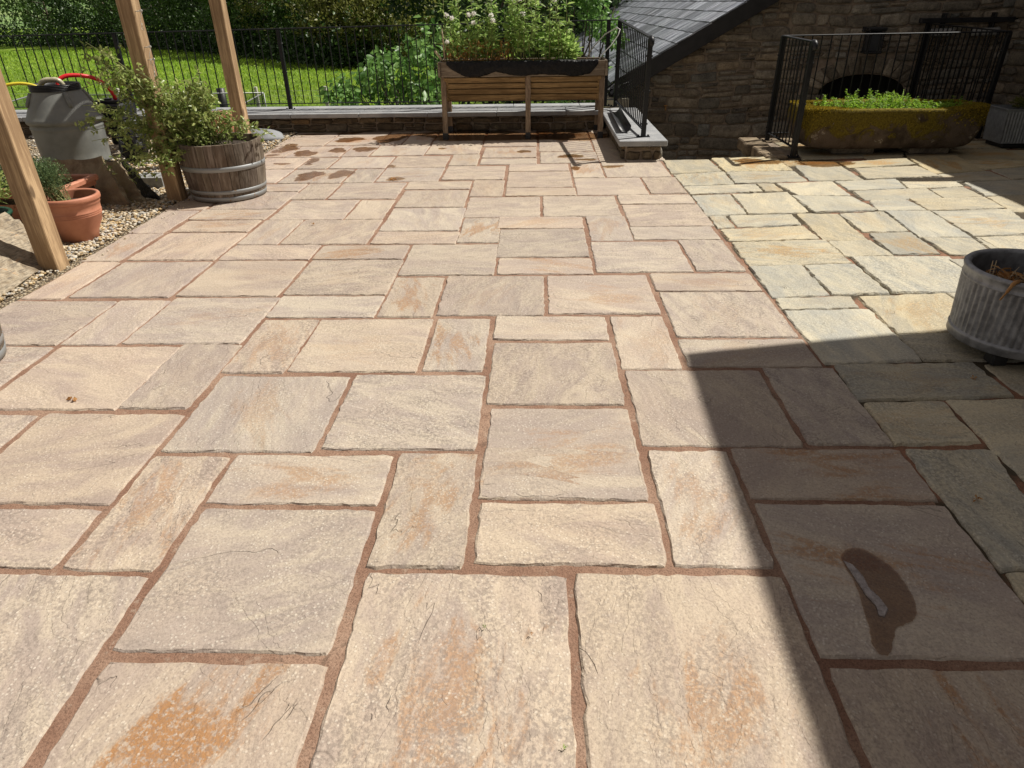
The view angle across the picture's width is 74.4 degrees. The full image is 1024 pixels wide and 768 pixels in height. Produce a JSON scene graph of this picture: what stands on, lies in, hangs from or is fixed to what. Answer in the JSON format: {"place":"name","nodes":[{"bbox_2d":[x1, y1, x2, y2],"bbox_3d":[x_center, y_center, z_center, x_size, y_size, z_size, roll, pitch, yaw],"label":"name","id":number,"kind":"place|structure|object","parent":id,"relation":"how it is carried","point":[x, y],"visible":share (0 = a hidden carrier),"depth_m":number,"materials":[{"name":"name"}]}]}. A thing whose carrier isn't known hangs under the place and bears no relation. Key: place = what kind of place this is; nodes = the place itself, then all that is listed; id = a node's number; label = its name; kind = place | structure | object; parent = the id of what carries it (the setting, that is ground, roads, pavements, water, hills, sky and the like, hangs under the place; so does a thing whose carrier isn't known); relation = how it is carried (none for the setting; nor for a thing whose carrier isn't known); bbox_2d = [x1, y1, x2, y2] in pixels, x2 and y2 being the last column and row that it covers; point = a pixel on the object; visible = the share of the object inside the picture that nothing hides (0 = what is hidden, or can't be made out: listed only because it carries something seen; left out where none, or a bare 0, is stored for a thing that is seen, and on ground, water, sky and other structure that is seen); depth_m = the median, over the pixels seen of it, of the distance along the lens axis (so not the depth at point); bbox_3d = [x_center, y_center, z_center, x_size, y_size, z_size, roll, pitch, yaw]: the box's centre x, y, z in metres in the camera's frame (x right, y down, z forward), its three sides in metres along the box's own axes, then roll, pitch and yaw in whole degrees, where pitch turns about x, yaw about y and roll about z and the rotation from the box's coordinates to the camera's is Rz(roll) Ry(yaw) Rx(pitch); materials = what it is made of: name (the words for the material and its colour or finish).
{"place":"outdoors","nodes":[
{"label":"outdoors","id":0,"kind":"place"},
{"bbox_2d":[0,0,91,27],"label":"hills","id":1,"kind":"structure","parent":0,"point":[7,18],"depth_m":217.16,"materials":[{"name":"green plant"}]},
{"bbox_2d":[0,132,301,309],"bbox_3d":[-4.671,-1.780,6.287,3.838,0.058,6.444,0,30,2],"label":"gravel","id":2,"kind":"structure","parent":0,"point":[111,225],"depth_m":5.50,"materials":[{"name":"beige gravel"}]},
{"bbox_2d":[0,206,13,218],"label":"green pot","id":3,"kind":"object","parent":2,"relation":"on","point":[8,210],"visible":0.34,"depth_m":5.03,"materials":[{"name":"plastic"}]},
{"bbox_2d":[0,170,11,203],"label":"leafy shrub","id":4,"kind":"object","parent":3,"relation":"in","point":[6,189],"visible":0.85,"depth_m":4.92,"materials":[{"name":"green plant"}]},
{"bbox_2d":[0,164,14,208],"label":"rosemary bush","id":5,"kind":"object","parent":2,"relation":"on","point":[4,186],"visible":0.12,"depth_m":5.30,"materials":[{"name":"green plant"}]},
{"bbox_2d":[0,212,43,296],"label":"boulder","id":6,"kind":"object","parent":2,"relation":"on","point":[19,265],"visible":0.69,"depth_m":4.34,"materials":[{"name":"beige stone"}]},
{"bbox_2d":[0,174,98,222],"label":"terracotta trough","id":7,"kind":"object","parent":2,"relation":"on","point":[83,180],"visible":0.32,"depth_m":5.45,"materials":[{"name":"ceramic"}]},
{"bbox_2d":[25,81,112,166],"bbox_3d":[-4.801,-2.802,7.271,0.736,0.812,0.736,0,30,2],"label":"water drum","id":8,"kind":"object","parent":2,"relation":"on","point":[55,113],"visible":0.91,"depth_m":7.04,"materials":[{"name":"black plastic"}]},
{"bbox_2d":[6,82,37,86],"bbox_3d":[-5.395,-2.266,6.307,0.680,0.844,2.372,17,34,29],"label":"yellow hose","id":9,"kind":"object","parent":8,"relation":"on","point":[16,83],"visible":0.47,"depth_m":6.92,"materials":[{"name":"yellow rubber"}]},
{"bbox_2d":[38,77,64,85],"bbox_3d":[-4.806,-3.072,7.078,0.308,0.280,0.109,-7,30,-10],"label":"clear hose","id":10,"kind":"object","parent":8,"relation":"in","point":[43,81],"visible":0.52,"depth_m":6.99,"materials":[{"name":"plastic"}]},
{"bbox_2d":[45,188,101,242],"bbox_3d":[-3.193,-1.217,4.919,0.414,0.325,0.414,0,30,2],"label":"terracotta pot","id":11,"kind":"object","parent":2,"relation":"on","point":[77,217],"visible":0.73,"depth_m":4.83,"materials":[{"name":"ceramic"}]},
{"bbox_2d":[31,155,71,200],"bbox_3d":[-3.336,-1.457,4.811,0.356,0.345,0.315,0,30,2],"label":"thyme plant","id":12,"kind":"object","parent":11,"relation":"on","point":[49,177],"visible":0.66,"depth_m":4.79,"materials":[{"name":"green plant"}]},
{"bbox_2d":[47,156,131,206],"bbox_3d":[-3.665,-1.757,5.839,0.839,0.419,0.159,6,30,12],"label":"flagstone","id":13,"kind":"object","parent":2,"relation":"on","point":[109,187],"visible":0.52,"depth_m":5.79,"materials":[{"name":"stone"}]},
{"bbox_2d":[94,98,136,144],"bbox_3d":[-4.444,-2.935,7.678,0.446,0.598,0.425,0,30,2],"label":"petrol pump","id":14,"kind":"object","parent":2,"relation":"on","point":[111,102],"visible":0.23,"depth_m":7.53,"materials":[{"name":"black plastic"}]},
{"bbox_2d":[55,73,116,99],"bbox_3d":[-4.594,-3.202,7.283,0.087,0.302,0.580,21,36,33],"label":"red hose","id":15,"kind":"object","parent":14,"relation":"attached to","point":[67,75],"visible":0.67,"depth_m":7.21,"materials":[{"name":"red rubber"}]},
{"bbox_2d":[0,0,250,271],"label":"pergola","id":16,"kind":"object","parent":2,"relation":"on","point":[24,184],"visible":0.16,"depth_m":4.42,"materials":[{"name":"brown wood"}]},
{"bbox_2d":[135,9,155,76],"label":"vine eyes","id":17,"kind":"object","parent":16,"relation":"attached to","point":[149,46],"visible":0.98,"depth_m":5.36},
{"bbox_2d":[106,161,147,202],"bbox_3d":[-3.606,-1.809,5.999,0.892,0.344,0.170,8,31,16],"label":"flagstone","id":18,"kind":"object","parent":2,"relation":"on","point":[133,192],"visible":0.28,"depth_m":5.92,"materials":[{"name":"stone"}]},
{"bbox_2d":[116,123,148,161],"bbox_3d":[-4.166,-2.652,7.406,0.287,0.467,0.366,0,30,2],"label":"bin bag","id":19,"kind":"object","parent":2,"relation":"on","point":[123,149],"visible":0.35,"depth_m":7.32,"materials":[{"name":"black plastic"}]},
{"bbox_2d":[104,159,160,200],"bbox_3d":[-3.504,-1.849,6.090,0.934,0.304,0.104,15,33,26],"label":"slate sheet","id":20,"kind":"object","parent":2,"relation":"on","point":[145,190],"visible":0.2,"depth_m":6.02,"materials":[{"name":"black stone"}]},
{"bbox_2d":[140,172,164,187],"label":"concrete block","id":21,"kind":"structure","parent":2,"relation":"on","point":[149,180],"depth_m":6.34,"materials":[{"name":"grey concrete"}]},
{"bbox_2d":[251,128,283,141],"bbox_3d":[-3.241,-3.163,8.624,0.662,0.206,0.463,0,30,2],"label":"grey boulder","id":22,"kind":"object","parent":2,"relation":"on","point":[270,137],"visible":0.34,"depth_m":8.49,"materials":[{"name":"stone"}]},
{"bbox_2d":[270,130,595,163],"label":"water","id":23,"kind":"structure","parent":0,"point":[453,135],"depth_m":8.58,"materials":[{"name":"liquid"}]},
{"bbox_2d":[0,22,903,109],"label":"meadow","id":24,"kind":"structure","parent":0,"point":[4,48],"depth_m":39.85,"materials":[{"name":"green plant"}]},
{"bbox_2d":[0,0,21,34],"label":"hedge tree","id":25,"kind":"object","parent":24,"relation":"on","point":[9,19],"visible":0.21,"depth_m":80.01,"materials":[{"name":"green plant"}]},
{"bbox_2d":[0,0,105,45],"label":"hedge tree","id":26,"kind":"object","parent":24,"relation":"on","point":[20,3],"visible":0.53,"depth_m":72.50,"materials":[{"name":"green plant"}]},
{"bbox_2d":[41,0,160,46],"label":"hedge tree","id":27,"kind":"object","parent":24,"relation":"on","point":[67,21],"visible":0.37,"depth_m":67.26,"materials":[{"name":"green plant"}]},
{"bbox_2d":[65,0,174,30],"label":"hedge tree","id":28,"kind":"object","parent":24,"relation":"on","point":[102,6],"visible":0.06,"depth_m":79.66,"materials":[{"name":"green plant"}]},
{"bbox_2d":[72,0,209,48],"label":"hedge tree","id":29,"kind":"object","parent":24,"relation":"on","point":[107,3],"visible":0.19,"depth_m":62.53,"materials":[{"name":"green plant"}]},
{"bbox_2d":[140,0,242,48],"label":"hedge tree","id":30,"kind":"object","parent":24,"relation":"on","point":[172,5],"visible":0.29,"depth_m":58.29,"materials":[{"name":"green plant"}]},
{"bbox_2d":[176,0,256,43],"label":"hedge tree","id":31,"kind":"object","parent":24,"relation":"on","point":[184,4],"visible":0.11,"depth_m":55.05,"materials":[{"name":"green plant"}]},
{"bbox_2d":[0,0,439,68],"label":"hedge undergrowth","id":32,"kind":"object","parent":24,"relation":"on","point":[292,55],"visible":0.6,"depth_m":49.69,"materials":[{"name":"green plant"}]},
{"bbox_2d":[216,88,227,106],"bbox_3d":[-9.438,-9.008,22.135,0.251,1.300,0.251,0,30,2],"label":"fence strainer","id":33,"kind":"object","parent":24,"relation":"on","point":[223,97],"visible":0.29,"depth_m":21.87,"materials":[{"name":"silver metal"}]},
{"bbox_2d":[14,86,467,109],"bbox_3d":[-9.222,-9.563,23.312,19.953,1.300,0.266,0,30,2],"label":"field fence","id":34,"kind":"object","parent":24,"relation":"on","point":[257,98],"visible":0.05,"depth_m":23.07,"materials":[{"name":"metal"}]},
{"bbox_2d":[193,0,295,52],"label":"hedge tree","id":35,"kind":"object","parent":24,"relation":"on","point":[232,14],"visible":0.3,"depth_m":49.85,"materials":[{"name":"green plant"}]},
{"bbox_2d":[233,0,322,53],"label":"hedge tree","id":36,"kind":"object","parent":24,"relation":"on","point":[255,9],"visible":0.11,"depth_m":46.90,"materials":[{"name":"green plant"}]},
{"bbox_2d":[21,0,541,27],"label":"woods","id":37,"kind":"object","parent":24,"relation":"on","point":[26,16],"depth_m":156.26,"materials":[{"name":"green plant"}]},
{"bbox_2d":[257,0,352,54],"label":"hedge tree","id":38,"kind":"object","parent":24,"relation":"on","point":[278,17],"visible":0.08,"depth_m":44.22,"materials":[{"name":"green plant"}]},
{"bbox_2d":[284,0,405,59],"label":"hedge tree","id":39,"kind":"object","parent":24,"relation":"on","point":[325,10],"visible":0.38,"depth_m":40.89,"materials":[{"name":"green plant"}]},
{"bbox_2d":[315,10,452,105],"bbox_3d":[-2.034,-4.377,11.107,2.354,3.119,2.113,0,30,2],"label":"leaved shrub","id":40,"kind":"object","parent":24,"relation":"on","point":[380,77],"visible":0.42,"depth_m":10.72,"materials":[{"name":"green plant"}]},
{"bbox_2d":[333,0,440,63],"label":"hedge tree","id":41,"kind":"object","parent":24,"relation":"on","point":[352,21],"visible":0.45,"depth_m":39.38,"materials":[{"name":"green plant"}]},
{"bbox_2d":[399,0,469,58],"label":"valley tree","id":42,"kind":"object","parent":24,"relation":"on","point":[439,21],"visible":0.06,"depth_m":44.55,"materials":[{"name":"green plant"}]},
{"bbox_2d":[378,0,631,104],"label":"tall tree","id":43,"kind":"object","parent":24,"relation":"on","point":[398,7],"visible":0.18,"depth_m":20.09,"materials":[{"name":"green plant"}]},
{"bbox_2d":[454,0,590,57],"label":"tall tree","id":44,"kind":"object","parent":24,"relation":"on","point":[505,5],"depth_m":30.75,"materials":[{"name":"green plant"}]},
{"bbox_2d":[529,0,624,29],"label":"tall tree","id":45,"kind":"object","parent":24,"relation":"on","point":[550,15],"visible":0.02,"depth_m":23.54,"materials":[{"name":"green plant"}]},
{"bbox_2d":[547,0,629,102],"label":"climbing shrub","id":46,"kind":"object","parent":24,"relation":"on","point":[593,12],"visible":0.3,"depth_m":11.32,"materials":[{"name":"green plant"}]},
{"bbox_2d":[575,0,1015,159],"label":"stone barn","id":47,"kind":"structure","parent":24,"relation":"on","point":[713,67],"depth_m":9.42,"materials":[{"name":"brown stone"}]},
{"bbox_2d":[860,27,887,53],"bbox_3d":[4.881,-4.648,9.113,0.260,0.320,0.208,0,30,2],"label":"wall lantern","id":48,"kind":"object","parent":47,"relation":"attached to","point":[874,43],"depth_m":9.07,"materials":[{"name":"black plastic"}]},
{"bbox_2d":[981,0,1023,135],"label":"stone house","id":49,"kind":"structure","parent":24,"relation":"on","point":[1010,85],"depth_m":8.95,"materials":[{"name":"grey stone"}]},
{"bbox_2d":[918,12,1017,36],"bbox_3d":[6.068,-4.801,9.009,1.260,0.285,0.150,0,30,2],"label":"pipe bracket rack","id":50,"kind":"object","parent":49,"relation":"attached to","point":[991,20],"visible":0.72,"depth_m":8.95,"materials":[{"name":"black plastic"}]},
{"bbox_2d":[0,128,1023,767],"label":"patio paving","id":51,"kind":"structure","parent":0,"point":[678,670],"depth_m":2.30,"materials":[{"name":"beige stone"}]},
{"bbox_2d":[0,324,6,361],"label":"half barrel","id":52,"kind":"object","parent":51,"relation":"on","point":[3,349],"visible":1,"depth_m":3.29,"materials":[{"name":"grey wood"}]},
{"bbox_2d":[175,132,266,202],"bbox_3d":[-2.559,-1.931,5.999,0.707,0.483,0.707,0,30,2],"label":"half barrel","id":53,"kind":"object","parent":51,"relation":"on","point":[233,171],"visible":0.9,"depth_m":5.77,"materials":[{"name":"brown wood"}]},
{"bbox_2d":[74,40,275,183],"bbox_3d":[-2.819,-2.269,5.615,1.493,1.093,0.727,0,30,2],"label":"rose bush","id":54,"kind":"object","parent":53,"relation":"in","point":[202,118],"visible":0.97,"depth_m":5.58,"materials":[{"name":"green plant"}]},
{"bbox_2d":[437,57,607,139],"bbox_3d":[0.138,-3.585,8.428,2.016,0.887,0.632,0,30,2],"label":"raised planter","id":55,"kind":"object","parent":51,"relation":"on","point":[527,80],"visible":1,"depth_m":8.15,"materials":[{"name":"brown wood"}]},
{"bbox_2d":[434,29,445,61],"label":"garden canes","id":56,"kind":"object","parent":55,"relation":"in","point":[439,56],"visible":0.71,"depth_m":8.04,"materials":[{"name":"brown wood"}]},
{"bbox_2d":[437,0,582,60],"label":"flowering plants","id":57,"kind":"object","parent":55,"relation":"in","point":[492,46],"visible":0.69,"depth_m":8.03,"materials":[{"name":"green plant"}]},
{"bbox_2d":[586,27,619,59],"bbox_3d":[1.106,-4.103,8.141,0.308,0.369,0.410,-9,30,-13],"label":"wire hoop","id":58,"kind":"object","parent":55,"relation":"on","point":[601,38],"visible":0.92,"depth_m":8.01,"materials":[{"name":"grey metal"}]},
{"bbox_2d":[843,561,887,617],"bbox_3d":[1.020,0.583,1.936,0.038,0.005,0.219,-2,30,-2],"label":"stone flake","id":59,"kind":"object","parent":51,"relation":"on","point":[875,599],"visible":1,"depth_m":1.92,"materials":[{"name":"grey stone"}]},
{"bbox_2d":[663,141,1023,603],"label":"stone paving","id":60,"kind":"structure","parent":0,"point":[861,350],"depth_m":4.08,"materials":[{"name":"yellow stone"}]},
{"bbox_2d":[822,148,873,153],"bbox_3d":[3.684,-2.610,7.425,0.450,0.075,0.390,0,30,2],"label":"support stone","id":61,"kind":"object","parent":60,"relation":"on","point":[851,151],"visible":0.31,"depth_m":7.26,"materials":[{"name":"grey stone"}]},
{"bbox_2d":[787,97,990,148],"bbox_3d":[3.992,-2.824,7.299,1.931,0.461,0.760,0,30,2],"label":"mossy stone trough","id":62,"kind":"object","parent":61,"relation":"on","point":[828,127],"visible":0.84,"depth_m":7.00,"materials":[{"name":"stone"}]},
{"bbox_2d":[813,89,971,108],"bbox_3d":[4.046,-3.024,7.190,1.681,0.219,0.506,0,30,2],"label":"seedling bed","id":63,"kind":"object","parent":62,"relation":"on","point":[880,103],"visible":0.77,"depth_m":7.16,"materials":[{"name":"green plant"}]},
{"bbox_2d":[896,148,949,153],"bbox_3d":[4.468,-2.599,7.381,0.420,0.075,0.430,0,30,2],"label":"support stone","id":64,"kind":"object","parent":60,"relation":"on","point":[928,151],"visible":0.43,"depth_m":7.20,"materials":[{"name":"grey stone"}]},
{"bbox_2d":[946,248,1023,365],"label":"zinc planter","id":65,"kind":"object","parent":60,"relation":"on","point":[985,319],"visible":1,"depth_m":3.05,"materials":[{"name":"metal"}]},
{"bbox_2d":[986,261,1023,300],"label":"dead stalks","id":66,"kind":"object","parent":65,"relation":"on","point":[1007,276],"visible":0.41,"depth_m":3.09,"materials":[{"name":"brown plant"}]},
{"bbox_2d":[983,104,1023,147],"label":"ribbed zinc trough","id":67,"kind":"object","parent":60,"relation":"on","point":[1004,126],"visible":0.9,"depth_m":7.37,"materials":[{"name":"grey metal"}]},
{"bbox_2d":[1008,95,1023,108],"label":"trailing grasses","id":68,"kind":"object","parent":67,"relation":"in","point":[1019,101],"visible":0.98,"depth_m":7.37,"materials":[{"name":"green plant"}]},
{"label":"lower ground","id":69,"kind":"structure","parent":0,"visible":0},
{"bbox_2d":[15,103,603,135],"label":"parapet wall","id":70,"kind":"structure","parent":69,"relation":"on","point":[407,118],"depth_m":8.94,"materials":[{"name":"stone"}]},
{"bbox_2d":[0,35,25,107],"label":"railing","id":71,"kind":"object","parent":70,"relation":"on","point":[9,82],"visible":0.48,"depth_m":9.12,"materials":[{"name":"black metal"}]},
{"label":"yard floor","id":72,"kind":"structure","parent":0,"visible":0},
{"bbox_2d":[603,107,667,160],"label":"pier wall","id":73,"kind":"structure","parent":72,"relation":"on","point":[629,145],"depth_m":7.18,"materials":[{"name":"stone"}]},
{"bbox_2d":[3,19,654,136],"bbox_3d":[-2.602,-3.626,7.983,8.203,1.069,2.240,0,30,2],"label":"terrace railing","id":74,"kind":"object","parent":73,"relation":"on","point":[648,49],"visible":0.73,"depth_m":8.77,"materials":[{"name":"black metal"}]},
{"bbox_2d":[610,107,630,132],"bbox_3d":[1.287,-3.196,8.097,0.136,0.082,1.594,1,30,3],"label":"gutter length","id":75,"kind":"object","parent":73,"relation":"on","point":[622,121],"visible":0.98,"depth_m":7.98,"materials":[{"name":"black plastic"}]},
{"bbox_2d":[737,136,985,159],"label":"retaining wall","id":76,"kind":"structure","parent":72,"relation":"on","point":[754,147],"depth_m":7.71,"materials":[{"name":"stone"}]},
{"bbox_2d":[761,23,1012,157],"bbox_3d":[4.444,-3.460,7.800,3.769,1.160,1.574,-19,34,-29],"label":"stairwell railing","id":77,"kind":"object","parent":76,"relation":"on","point":[813,48],"visible":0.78,"depth_m":7.56,"materials":[{"name":"black metal"}]}
]}

